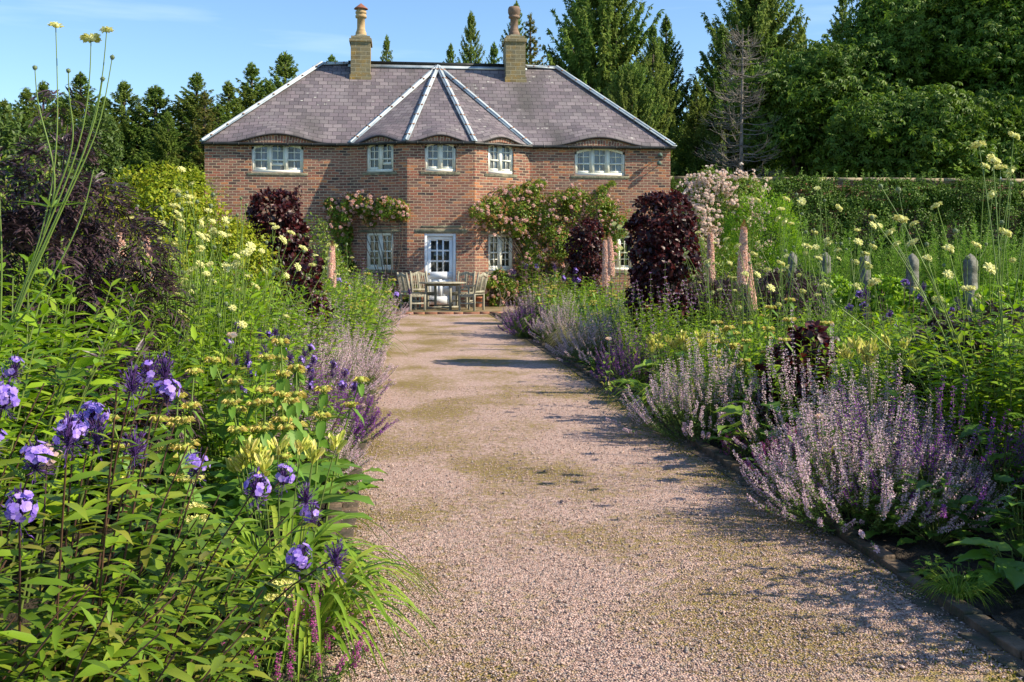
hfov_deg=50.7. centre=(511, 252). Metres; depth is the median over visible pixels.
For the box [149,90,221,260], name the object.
spruce tree
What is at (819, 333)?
black elder
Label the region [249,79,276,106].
spruce tree
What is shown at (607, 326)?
catmint
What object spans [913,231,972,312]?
asparagus
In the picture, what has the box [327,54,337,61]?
spruce tree
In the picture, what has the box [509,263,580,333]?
flowering phlox
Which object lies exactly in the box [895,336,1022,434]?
phlox clump
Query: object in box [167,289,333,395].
phlox clump
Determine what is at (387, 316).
catmint
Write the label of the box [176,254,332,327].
phlox clump
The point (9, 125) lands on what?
broadleaf tree
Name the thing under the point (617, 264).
window
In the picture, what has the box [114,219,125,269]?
foxtail lily
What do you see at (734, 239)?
round shrub
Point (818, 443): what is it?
catmint
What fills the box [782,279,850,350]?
bergamot
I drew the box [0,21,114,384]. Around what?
giant scabious
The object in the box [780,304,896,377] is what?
phlox clump
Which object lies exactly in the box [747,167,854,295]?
wall fruit tree
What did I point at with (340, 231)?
climbing rose
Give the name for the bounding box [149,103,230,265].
spruce tree
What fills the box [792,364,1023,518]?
purple salvia
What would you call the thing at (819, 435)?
cream rose
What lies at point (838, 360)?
phlox clump
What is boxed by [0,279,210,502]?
phlox clump
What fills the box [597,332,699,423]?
daylily
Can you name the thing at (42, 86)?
spruce tree
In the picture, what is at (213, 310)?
phlox clump
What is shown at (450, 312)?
patio edging
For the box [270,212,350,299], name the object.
green bush
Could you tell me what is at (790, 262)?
stone post
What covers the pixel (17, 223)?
black elder
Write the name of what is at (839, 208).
giant scabious
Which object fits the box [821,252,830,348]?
stone post
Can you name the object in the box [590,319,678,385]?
purple salvia
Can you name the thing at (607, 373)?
cream rose
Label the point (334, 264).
foxtail lily
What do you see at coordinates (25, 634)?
phlox clump
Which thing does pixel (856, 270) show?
asparagus
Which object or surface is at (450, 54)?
spruce tree
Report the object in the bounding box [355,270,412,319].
catmint
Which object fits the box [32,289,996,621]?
ground
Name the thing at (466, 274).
garden chair
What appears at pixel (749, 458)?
leafy perennial
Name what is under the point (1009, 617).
soil
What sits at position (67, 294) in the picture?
phlox clump
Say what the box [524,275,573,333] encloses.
phlomis
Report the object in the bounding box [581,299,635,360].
phlox clump
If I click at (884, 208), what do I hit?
wall fruit tree
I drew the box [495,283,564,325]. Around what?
catmint
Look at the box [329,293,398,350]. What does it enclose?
catmint
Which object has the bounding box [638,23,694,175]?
spruce tree
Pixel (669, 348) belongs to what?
phlox clump
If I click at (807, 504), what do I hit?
catmint
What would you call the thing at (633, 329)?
phlox clump
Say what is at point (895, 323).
phlox clump
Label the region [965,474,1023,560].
shade perennial
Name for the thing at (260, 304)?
phlox clump
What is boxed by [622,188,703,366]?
purple beech
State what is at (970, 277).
stone post
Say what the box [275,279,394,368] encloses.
phlox clump
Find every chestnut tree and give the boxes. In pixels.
[714,34,912,177]
[804,78,1023,178]
[817,0,981,96]
[928,0,1023,178]
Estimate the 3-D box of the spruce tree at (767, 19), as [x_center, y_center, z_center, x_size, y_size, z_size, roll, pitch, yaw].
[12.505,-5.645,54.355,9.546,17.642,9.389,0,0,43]
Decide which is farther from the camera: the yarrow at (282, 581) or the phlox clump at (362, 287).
the phlox clump at (362, 287)
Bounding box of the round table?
[419,282,465,309]
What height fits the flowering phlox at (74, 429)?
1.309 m
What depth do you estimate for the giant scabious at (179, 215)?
8.06 m
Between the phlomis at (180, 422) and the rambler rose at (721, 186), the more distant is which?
the rambler rose at (721, 186)
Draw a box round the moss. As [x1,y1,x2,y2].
[305,365,1022,681]
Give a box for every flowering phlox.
[0,350,271,681]
[0,354,58,589]
[0,376,54,671]
[127,447,349,681]
[206,319,348,442]
[215,348,357,492]
[332,276,411,332]
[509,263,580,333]
[845,276,959,404]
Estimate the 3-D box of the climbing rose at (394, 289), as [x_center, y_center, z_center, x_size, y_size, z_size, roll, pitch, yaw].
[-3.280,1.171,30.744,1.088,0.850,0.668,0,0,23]
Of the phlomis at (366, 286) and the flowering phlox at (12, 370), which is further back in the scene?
the phlomis at (366, 286)
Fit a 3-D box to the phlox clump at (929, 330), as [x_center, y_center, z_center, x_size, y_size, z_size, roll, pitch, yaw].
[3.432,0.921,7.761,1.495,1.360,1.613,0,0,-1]
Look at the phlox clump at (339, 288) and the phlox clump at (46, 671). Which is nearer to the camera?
the phlox clump at (46, 671)
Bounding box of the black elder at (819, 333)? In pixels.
[748,320,840,444]
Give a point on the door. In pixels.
(439, 252)
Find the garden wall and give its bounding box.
[670,176,1023,299]
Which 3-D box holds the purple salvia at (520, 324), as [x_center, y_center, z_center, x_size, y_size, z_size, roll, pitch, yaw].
[0.373,1.098,20.534,1.435,1.009,1.370,0,0,-31]
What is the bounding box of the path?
[296,314,1023,681]
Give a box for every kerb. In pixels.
[267,322,385,681]
[489,312,1023,679]
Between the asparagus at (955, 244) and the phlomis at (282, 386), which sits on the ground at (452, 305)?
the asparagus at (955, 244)
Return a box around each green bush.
[139,215,290,303]
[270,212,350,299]
[670,233,767,327]
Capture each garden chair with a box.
[396,272,425,310]
[409,271,433,307]
[452,271,475,307]
[457,272,488,310]
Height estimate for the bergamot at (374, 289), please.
1.498 m
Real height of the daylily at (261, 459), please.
0.828 m
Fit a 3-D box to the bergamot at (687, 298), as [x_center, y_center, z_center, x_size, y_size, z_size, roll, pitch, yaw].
[2.397,0.886,13.483,1.481,1.433,0.909,0,0,10]
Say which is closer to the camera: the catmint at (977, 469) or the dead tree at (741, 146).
the catmint at (977, 469)
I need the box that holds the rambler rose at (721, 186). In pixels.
[667,162,771,301]
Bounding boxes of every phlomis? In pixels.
[70,367,273,598]
[185,352,344,567]
[204,337,376,528]
[325,272,395,345]
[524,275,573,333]
[575,281,629,349]
[698,304,814,429]
[698,320,773,427]
[753,297,843,403]
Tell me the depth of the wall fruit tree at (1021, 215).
36.25 m
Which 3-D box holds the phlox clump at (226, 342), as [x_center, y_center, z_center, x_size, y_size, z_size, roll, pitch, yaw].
[-2.279,1.020,7.903,1.278,1.163,1.380,0,0,-29]
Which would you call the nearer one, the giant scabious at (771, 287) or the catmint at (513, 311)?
the giant scabious at (771, 287)
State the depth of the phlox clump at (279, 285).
11.18 m
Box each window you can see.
[247,135,307,175]
[358,226,400,272]
[362,137,396,174]
[420,136,460,174]
[481,227,516,273]
[485,138,516,176]
[571,140,628,178]
[604,229,631,272]
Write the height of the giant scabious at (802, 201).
2.424 m
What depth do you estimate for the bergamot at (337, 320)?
13.00 m
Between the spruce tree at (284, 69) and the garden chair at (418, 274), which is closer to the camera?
the garden chair at (418, 274)
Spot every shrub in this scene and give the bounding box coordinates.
[38,160,292,326]
[283,249,335,350]
[714,185,813,312]
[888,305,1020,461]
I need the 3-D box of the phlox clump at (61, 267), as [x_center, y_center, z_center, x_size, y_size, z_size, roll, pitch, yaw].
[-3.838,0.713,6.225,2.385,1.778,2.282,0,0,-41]
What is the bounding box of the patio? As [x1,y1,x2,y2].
[383,305,726,313]
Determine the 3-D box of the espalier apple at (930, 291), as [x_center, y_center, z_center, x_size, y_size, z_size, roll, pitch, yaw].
[5.376,0.934,13.585,1.214,1.352,0.563,0,0,-6]
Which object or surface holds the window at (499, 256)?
in the brick house
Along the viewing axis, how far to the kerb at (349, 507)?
6.49 m
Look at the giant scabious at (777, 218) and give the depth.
11.89 m
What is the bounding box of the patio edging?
[384,312,512,314]
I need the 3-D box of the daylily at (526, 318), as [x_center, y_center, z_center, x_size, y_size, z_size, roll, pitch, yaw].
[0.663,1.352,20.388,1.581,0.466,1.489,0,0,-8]
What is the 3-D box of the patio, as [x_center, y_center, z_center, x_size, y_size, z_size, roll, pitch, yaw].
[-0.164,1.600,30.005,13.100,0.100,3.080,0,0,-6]
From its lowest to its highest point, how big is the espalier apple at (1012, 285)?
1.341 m
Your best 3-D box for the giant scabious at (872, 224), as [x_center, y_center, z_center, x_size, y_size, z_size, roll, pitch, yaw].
[3.389,0.604,10.948,1.377,1.996,1.256,0,0,18]
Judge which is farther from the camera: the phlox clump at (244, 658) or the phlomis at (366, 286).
the phlomis at (366, 286)
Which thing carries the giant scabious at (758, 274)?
on the soil at (1009, 617)
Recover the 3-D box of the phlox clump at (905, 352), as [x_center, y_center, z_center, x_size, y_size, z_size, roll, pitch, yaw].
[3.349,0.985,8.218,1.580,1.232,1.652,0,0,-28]
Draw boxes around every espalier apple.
[776,271,852,328]
[835,273,905,332]
[890,276,962,343]
[945,276,1023,350]
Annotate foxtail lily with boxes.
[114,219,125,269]
[141,229,153,300]
[326,241,333,284]
[330,241,336,327]
[602,234,609,313]
[607,232,614,318]
[706,225,715,294]
[737,219,748,358]
[746,247,757,310]
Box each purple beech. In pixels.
[239,185,313,333]
[564,215,604,309]
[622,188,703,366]
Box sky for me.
[0,0,860,126]
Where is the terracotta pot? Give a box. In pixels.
[475,287,485,306]
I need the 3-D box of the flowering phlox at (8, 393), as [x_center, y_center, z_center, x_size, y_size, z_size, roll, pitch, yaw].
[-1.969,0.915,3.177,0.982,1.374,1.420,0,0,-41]
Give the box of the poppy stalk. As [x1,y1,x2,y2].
[705,263,711,412]
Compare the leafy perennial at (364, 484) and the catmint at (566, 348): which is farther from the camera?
the catmint at (566, 348)
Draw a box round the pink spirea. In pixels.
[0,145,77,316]
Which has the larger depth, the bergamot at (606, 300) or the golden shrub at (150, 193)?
the bergamot at (606, 300)
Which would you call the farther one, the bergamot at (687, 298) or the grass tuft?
the bergamot at (687, 298)
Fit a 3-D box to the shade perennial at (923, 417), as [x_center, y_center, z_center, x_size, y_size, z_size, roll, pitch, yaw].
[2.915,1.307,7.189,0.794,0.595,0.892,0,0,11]
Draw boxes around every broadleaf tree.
[0,103,99,283]
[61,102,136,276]
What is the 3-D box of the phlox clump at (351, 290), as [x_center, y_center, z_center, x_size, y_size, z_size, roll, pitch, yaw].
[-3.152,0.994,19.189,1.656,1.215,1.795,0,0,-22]
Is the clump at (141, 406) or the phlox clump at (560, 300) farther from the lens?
the phlox clump at (560, 300)
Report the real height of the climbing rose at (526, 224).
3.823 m
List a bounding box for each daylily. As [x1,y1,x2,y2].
[124,430,432,650]
[160,532,443,681]
[347,302,406,358]
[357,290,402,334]
[510,312,576,335]
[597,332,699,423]
[614,327,748,422]
[759,333,978,487]
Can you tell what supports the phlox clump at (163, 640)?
on the soil at (50, 551)
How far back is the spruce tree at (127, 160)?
53.60 m
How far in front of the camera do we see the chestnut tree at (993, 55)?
41.03 m
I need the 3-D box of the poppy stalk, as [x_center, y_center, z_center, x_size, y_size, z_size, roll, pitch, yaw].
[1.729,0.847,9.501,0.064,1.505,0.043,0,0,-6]
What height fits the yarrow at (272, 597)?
0.324 m
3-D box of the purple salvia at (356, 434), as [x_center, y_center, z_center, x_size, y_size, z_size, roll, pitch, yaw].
[-1.615,1.148,8.919,1.291,0.908,1.233,0,0,27]
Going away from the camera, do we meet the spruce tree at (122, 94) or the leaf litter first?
the leaf litter
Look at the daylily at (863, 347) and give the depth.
7.50 m
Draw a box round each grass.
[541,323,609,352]
[676,305,1022,383]
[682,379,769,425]
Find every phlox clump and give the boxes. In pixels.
[0,253,72,447]
[0,253,143,479]
[0,253,208,560]
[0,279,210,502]
[0,290,164,622]
[0,550,164,681]
[0,555,264,681]
[0,558,183,681]
[0,561,295,681]
[2,242,220,354]
[3,241,162,354]
[6,254,270,451]
[16,254,228,342]
[52,331,279,516]
[59,241,304,384]
[112,312,301,474]
[148,300,314,394]
[154,256,308,347]
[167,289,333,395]
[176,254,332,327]
[207,298,346,376]
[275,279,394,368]
[283,271,390,348]
[308,274,377,317]
[313,270,390,316]
[325,267,392,304]
[533,275,610,315]
[541,288,588,317]
[545,292,604,333]
[555,281,627,322]
[571,299,623,348]
[578,282,646,323]
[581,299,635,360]
[594,292,648,340]
[601,304,707,376]
[622,292,731,368]
[622,310,746,382]
[678,294,746,342]
[682,319,784,381]
[690,314,830,401]
[694,296,808,367]
[716,297,857,361]
[752,330,903,430]
[773,305,911,403]
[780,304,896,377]
[829,308,940,422]
[838,302,1023,451]
[849,315,927,389]
[863,287,1023,470]
[867,307,1023,492]
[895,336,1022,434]
[961,283,1023,415]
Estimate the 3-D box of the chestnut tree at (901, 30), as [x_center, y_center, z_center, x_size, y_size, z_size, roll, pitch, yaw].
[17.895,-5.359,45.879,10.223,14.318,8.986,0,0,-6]
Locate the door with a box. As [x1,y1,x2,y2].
[415,226,466,305]
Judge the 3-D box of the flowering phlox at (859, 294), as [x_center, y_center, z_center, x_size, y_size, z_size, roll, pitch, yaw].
[3.992,0.915,10.955,0.982,1.374,1.420,0,0,-4]
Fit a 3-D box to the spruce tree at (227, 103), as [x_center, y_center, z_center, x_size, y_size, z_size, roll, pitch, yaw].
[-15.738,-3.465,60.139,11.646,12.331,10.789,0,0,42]
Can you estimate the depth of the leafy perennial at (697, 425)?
9.19 m
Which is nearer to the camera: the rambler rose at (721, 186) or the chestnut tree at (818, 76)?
the rambler rose at (721, 186)
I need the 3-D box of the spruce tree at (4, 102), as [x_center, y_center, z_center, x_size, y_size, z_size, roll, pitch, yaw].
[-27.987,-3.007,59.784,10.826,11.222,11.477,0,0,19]
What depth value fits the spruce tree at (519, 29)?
59.97 m
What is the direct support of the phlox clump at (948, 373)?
on the soil at (1009, 617)
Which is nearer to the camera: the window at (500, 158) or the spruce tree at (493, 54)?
the window at (500, 158)
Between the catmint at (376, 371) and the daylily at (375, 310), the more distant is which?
the daylily at (375, 310)
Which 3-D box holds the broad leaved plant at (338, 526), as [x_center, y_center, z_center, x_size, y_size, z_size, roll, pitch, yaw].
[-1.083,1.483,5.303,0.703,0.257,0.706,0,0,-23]
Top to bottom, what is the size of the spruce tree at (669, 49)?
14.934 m
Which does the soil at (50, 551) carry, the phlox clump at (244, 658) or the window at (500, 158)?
the phlox clump at (244, 658)
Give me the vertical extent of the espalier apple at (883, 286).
1.329 m
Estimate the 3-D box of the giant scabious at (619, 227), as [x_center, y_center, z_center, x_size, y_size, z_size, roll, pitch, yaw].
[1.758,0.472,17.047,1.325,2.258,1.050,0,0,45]
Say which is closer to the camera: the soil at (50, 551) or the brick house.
the soil at (50, 551)
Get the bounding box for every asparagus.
[763,233,819,304]
[786,217,856,309]
[831,242,881,325]
[858,221,907,308]
[874,240,930,312]
[896,241,953,312]
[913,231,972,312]
[923,225,988,294]
[953,215,1020,307]
[987,235,1023,327]
[991,245,1020,281]
[1006,237,1023,288]
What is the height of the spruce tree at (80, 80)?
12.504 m
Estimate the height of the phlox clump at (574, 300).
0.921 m
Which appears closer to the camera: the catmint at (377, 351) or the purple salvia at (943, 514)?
the purple salvia at (943, 514)
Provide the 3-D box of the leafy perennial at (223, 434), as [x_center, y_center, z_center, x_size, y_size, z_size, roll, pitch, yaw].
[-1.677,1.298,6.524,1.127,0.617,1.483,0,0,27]
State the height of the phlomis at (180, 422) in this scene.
1.046 m
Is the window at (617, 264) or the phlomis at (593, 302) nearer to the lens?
the phlomis at (593, 302)
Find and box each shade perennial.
[848,482,917,538]
[876,473,987,547]
[897,408,1014,479]
[924,415,1023,522]
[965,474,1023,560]
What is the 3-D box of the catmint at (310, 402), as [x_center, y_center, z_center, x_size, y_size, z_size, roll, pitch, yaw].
[-1.938,1.167,8.570,1.314,0.870,1.328,0,0,0]
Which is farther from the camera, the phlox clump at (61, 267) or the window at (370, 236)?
the window at (370, 236)
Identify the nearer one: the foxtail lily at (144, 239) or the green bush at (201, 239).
the foxtail lily at (144, 239)
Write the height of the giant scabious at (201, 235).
1.956 m
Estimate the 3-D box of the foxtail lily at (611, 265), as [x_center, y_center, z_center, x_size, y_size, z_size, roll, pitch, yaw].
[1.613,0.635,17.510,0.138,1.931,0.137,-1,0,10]
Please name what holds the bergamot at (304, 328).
on the soil at (50, 551)
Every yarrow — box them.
[181,475,204,649]
[184,501,207,649]
[185,514,207,681]
[204,332,245,497]
[242,634,250,680]
[264,590,290,662]
[272,579,294,660]
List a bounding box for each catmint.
[200,343,338,456]
[233,401,380,481]
[252,312,363,411]
[289,292,398,374]
[289,314,386,401]
[306,317,397,393]
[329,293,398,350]
[332,279,404,330]
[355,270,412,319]
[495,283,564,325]
[514,277,558,313]
[525,285,590,342]
[545,297,641,365]
[585,299,629,350]
[606,325,782,445]
[724,313,914,463]
[733,377,1016,552]
[745,383,883,493]
[765,354,1010,486]
[801,399,1016,529]
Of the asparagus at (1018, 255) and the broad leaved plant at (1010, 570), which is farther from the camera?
the asparagus at (1018, 255)
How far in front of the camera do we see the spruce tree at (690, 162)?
47.73 m
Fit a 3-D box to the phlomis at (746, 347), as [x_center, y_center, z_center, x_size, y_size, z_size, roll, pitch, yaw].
[2.047,1.098,9.564,0.882,1.005,0.798,0,0,37]
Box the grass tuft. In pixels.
[902,564,1010,609]
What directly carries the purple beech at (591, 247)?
on the soil at (1009, 617)
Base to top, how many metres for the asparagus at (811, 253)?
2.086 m
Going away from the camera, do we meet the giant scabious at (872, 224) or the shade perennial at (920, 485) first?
the shade perennial at (920, 485)
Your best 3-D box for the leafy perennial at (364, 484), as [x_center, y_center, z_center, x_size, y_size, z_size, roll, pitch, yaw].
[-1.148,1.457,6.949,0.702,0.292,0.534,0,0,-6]
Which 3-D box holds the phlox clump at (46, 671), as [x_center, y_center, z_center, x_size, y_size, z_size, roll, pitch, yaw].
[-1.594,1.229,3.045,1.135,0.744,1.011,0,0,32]
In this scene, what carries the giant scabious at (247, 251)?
on the soil at (50, 551)
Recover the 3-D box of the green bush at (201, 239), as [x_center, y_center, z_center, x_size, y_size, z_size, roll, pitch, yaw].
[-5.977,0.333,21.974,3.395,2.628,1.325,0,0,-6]
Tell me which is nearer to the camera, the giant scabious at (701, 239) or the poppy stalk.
the poppy stalk
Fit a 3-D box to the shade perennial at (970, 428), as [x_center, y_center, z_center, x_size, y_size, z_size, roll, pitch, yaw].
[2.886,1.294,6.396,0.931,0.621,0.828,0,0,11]
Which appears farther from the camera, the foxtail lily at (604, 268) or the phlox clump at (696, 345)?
the foxtail lily at (604, 268)
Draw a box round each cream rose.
[592,337,626,396]
[787,413,845,494]
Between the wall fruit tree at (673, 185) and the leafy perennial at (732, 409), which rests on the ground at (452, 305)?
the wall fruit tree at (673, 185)
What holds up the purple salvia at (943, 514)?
on the soil at (1009, 617)
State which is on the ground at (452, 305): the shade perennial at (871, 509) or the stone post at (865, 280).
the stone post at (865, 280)
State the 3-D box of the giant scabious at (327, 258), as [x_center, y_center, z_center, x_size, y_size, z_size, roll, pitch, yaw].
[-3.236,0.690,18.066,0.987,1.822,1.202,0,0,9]
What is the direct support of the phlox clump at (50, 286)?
on the soil at (50, 551)
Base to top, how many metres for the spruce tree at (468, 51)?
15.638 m
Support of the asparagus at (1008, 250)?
on the ground at (452, 305)
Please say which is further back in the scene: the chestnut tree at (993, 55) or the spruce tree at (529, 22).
the spruce tree at (529, 22)
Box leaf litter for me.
[326,360,1022,681]
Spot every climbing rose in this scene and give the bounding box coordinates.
[323,197,355,278]
[336,189,410,305]
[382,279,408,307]
[468,176,628,305]
[483,267,529,306]
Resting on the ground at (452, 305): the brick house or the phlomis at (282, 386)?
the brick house
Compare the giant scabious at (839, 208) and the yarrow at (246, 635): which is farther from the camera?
the giant scabious at (839, 208)
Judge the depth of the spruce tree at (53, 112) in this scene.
59.63 m
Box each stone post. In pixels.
[788,252,796,297]
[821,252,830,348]
[859,255,870,339]
[906,253,918,325]
[963,253,977,317]
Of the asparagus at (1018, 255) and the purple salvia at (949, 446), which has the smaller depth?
the purple salvia at (949, 446)
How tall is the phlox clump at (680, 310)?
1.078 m
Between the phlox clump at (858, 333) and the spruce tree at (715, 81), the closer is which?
the phlox clump at (858, 333)
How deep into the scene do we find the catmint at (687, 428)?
9.22 m
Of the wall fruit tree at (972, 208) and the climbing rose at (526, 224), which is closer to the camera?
the climbing rose at (526, 224)
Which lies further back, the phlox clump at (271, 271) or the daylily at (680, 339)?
the phlox clump at (271, 271)
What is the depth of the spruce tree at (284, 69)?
65.67 m
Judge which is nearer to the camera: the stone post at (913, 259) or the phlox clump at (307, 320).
the phlox clump at (307, 320)
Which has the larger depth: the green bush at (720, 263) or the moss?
the green bush at (720, 263)
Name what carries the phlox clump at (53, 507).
on the soil at (50, 551)
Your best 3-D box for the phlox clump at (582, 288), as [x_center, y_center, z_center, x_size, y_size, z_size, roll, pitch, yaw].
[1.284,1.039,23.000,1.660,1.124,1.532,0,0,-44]
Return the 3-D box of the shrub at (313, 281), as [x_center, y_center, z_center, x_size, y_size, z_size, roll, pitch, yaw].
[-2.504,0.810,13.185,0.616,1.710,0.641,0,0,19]
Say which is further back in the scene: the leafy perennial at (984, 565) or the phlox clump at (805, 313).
the phlox clump at (805, 313)
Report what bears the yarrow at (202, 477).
on the soil at (50, 551)
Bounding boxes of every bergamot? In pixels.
[270,284,339,366]
[298,278,365,378]
[339,258,389,324]
[579,270,630,353]
[603,269,700,380]
[649,272,738,371]
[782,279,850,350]
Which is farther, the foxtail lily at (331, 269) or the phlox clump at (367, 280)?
the phlox clump at (367, 280)
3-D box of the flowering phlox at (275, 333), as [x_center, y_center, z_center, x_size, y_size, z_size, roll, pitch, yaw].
[-1.759,1.041,8.044,0.801,1.121,1.159,0,0,35]
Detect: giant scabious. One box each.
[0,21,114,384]
[42,203,228,427]
[109,166,307,412]
[120,181,267,370]
[134,203,256,459]
[157,192,327,422]
[301,240,356,312]
[306,236,354,312]
[610,209,643,304]
[612,211,645,321]
[682,231,778,367]
[683,197,807,376]
[704,196,859,388]
[732,207,874,348]
[756,177,881,384]
[777,214,918,410]
[784,186,877,375]
[830,140,1023,492]
[884,131,1023,453]
[891,162,1022,349]
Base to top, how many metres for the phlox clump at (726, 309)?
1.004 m
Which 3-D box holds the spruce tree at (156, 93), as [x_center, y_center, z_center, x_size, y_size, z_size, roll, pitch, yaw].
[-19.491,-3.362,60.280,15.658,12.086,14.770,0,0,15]
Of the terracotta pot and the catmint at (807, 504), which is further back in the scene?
the terracotta pot
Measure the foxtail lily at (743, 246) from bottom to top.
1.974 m
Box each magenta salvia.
[222,583,374,681]
[265,560,372,648]
[720,430,758,459]
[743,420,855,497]
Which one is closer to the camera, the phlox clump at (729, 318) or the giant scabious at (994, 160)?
the giant scabious at (994, 160)
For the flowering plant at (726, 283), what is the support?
on the soil at (1009, 617)
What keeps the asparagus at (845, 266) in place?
on the ground at (452, 305)
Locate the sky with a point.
(162, 43)
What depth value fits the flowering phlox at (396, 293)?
19.32 m
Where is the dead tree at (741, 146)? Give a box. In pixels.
[693,25,787,176]
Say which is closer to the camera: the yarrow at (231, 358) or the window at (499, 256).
the yarrow at (231, 358)
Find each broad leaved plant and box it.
[158,541,280,616]
[230,523,365,572]
[946,537,1023,594]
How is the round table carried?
on the patio
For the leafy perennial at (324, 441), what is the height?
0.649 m
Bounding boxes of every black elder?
[0,82,207,483]
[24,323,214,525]
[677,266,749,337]
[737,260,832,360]
[748,320,840,444]
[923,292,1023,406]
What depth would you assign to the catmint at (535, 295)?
25.38 m
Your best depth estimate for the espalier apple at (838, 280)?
16.30 m
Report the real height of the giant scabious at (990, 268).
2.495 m
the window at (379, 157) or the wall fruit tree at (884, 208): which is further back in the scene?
the wall fruit tree at (884, 208)
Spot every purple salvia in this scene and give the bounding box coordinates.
[257,339,398,448]
[305,363,353,419]
[497,284,570,337]
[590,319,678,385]
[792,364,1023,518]
[821,375,1023,532]
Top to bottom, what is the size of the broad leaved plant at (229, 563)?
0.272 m
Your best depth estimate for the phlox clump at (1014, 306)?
7.00 m
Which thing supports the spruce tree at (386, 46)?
on the ground at (452, 305)
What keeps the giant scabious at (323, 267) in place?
on the soil at (50, 551)
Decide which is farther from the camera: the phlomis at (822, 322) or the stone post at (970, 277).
the stone post at (970, 277)
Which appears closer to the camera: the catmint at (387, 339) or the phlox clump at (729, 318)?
the phlox clump at (729, 318)
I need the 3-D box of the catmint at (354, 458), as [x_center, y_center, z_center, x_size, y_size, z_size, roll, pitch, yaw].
[-1.464,1.303,7.645,1.053,0.598,1.032,0,0,45]
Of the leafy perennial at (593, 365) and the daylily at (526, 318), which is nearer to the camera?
the leafy perennial at (593, 365)
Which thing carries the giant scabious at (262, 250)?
on the soil at (50, 551)
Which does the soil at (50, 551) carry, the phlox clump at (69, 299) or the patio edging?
the phlox clump at (69, 299)
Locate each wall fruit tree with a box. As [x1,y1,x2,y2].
[670,163,766,298]
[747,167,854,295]
[828,168,946,294]
[921,170,1023,279]
[1007,177,1023,269]
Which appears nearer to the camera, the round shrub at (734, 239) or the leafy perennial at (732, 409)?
the leafy perennial at (732, 409)
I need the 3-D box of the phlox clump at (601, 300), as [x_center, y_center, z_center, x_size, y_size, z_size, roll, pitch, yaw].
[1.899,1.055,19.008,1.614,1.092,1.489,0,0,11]
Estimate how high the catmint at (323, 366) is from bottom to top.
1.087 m
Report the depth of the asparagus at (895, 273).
20.30 m
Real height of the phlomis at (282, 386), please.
1.143 m
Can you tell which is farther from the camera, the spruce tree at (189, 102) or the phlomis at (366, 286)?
the spruce tree at (189, 102)
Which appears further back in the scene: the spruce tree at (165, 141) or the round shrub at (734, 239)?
the spruce tree at (165, 141)
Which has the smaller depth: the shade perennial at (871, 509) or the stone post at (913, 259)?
the shade perennial at (871, 509)
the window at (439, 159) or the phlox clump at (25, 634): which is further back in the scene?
the window at (439, 159)
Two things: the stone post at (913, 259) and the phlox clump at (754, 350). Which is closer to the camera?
the phlox clump at (754, 350)
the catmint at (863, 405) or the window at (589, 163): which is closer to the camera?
the catmint at (863, 405)
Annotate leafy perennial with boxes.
[100,420,339,518]
[196,397,355,482]
[298,453,386,498]
[576,357,606,370]
[614,351,708,389]
[694,420,724,437]
[709,399,816,459]
[739,452,799,473]
[908,554,949,579]
[937,560,993,592]
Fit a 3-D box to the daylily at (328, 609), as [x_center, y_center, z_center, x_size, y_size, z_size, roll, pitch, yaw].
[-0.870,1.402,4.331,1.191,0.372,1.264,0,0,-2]
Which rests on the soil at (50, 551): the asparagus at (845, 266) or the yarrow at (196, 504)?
the yarrow at (196, 504)
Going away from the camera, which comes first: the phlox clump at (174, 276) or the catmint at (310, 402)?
the catmint at (310, 402)
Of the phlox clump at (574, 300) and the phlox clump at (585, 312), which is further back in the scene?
the phlox clump at (574, 300)
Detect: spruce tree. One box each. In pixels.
[0,98,34,161]
[1,87,48,157]
[8,95,76,280]
[20,113,143,285]
[22,71,149,281]
[25,85,193,264]
[28,79,59,132]
[87,81,161,189]
[98,111,204,267]
[100,96,120,128]
[133,71,221,175]
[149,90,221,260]
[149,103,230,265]
[181,79,245,152]
[182,62,272,158]
[248,50,298,98]
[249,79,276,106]
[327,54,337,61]
[380,35,392,60]
[443,43,455,62]
[455,10,485,62]
[486,42,501,63]
[498,0,528,63]
[522,12,546,65]
[542,0,687,175]
[545,0,598,74]
[601,59,684,175]
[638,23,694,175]
[646,13,691,158]
[670,24,788,176]
[670,79,734,175]
[684,0,818,176]
[792,32,807,62]
[820,0,853,45]
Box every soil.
[0,355,367,681]
[499,313,1023,639]
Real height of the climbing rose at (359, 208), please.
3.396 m
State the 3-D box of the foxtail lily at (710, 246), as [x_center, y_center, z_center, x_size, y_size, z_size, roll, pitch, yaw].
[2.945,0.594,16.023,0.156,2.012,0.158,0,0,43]
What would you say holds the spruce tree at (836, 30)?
on the ground at (452, 305)
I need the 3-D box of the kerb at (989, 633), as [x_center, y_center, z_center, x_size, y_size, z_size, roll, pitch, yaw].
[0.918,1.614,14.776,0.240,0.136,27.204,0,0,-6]
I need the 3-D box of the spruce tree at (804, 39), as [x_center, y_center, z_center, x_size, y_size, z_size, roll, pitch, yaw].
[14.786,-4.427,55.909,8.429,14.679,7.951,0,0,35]
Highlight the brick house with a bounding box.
[199,3,676,306]

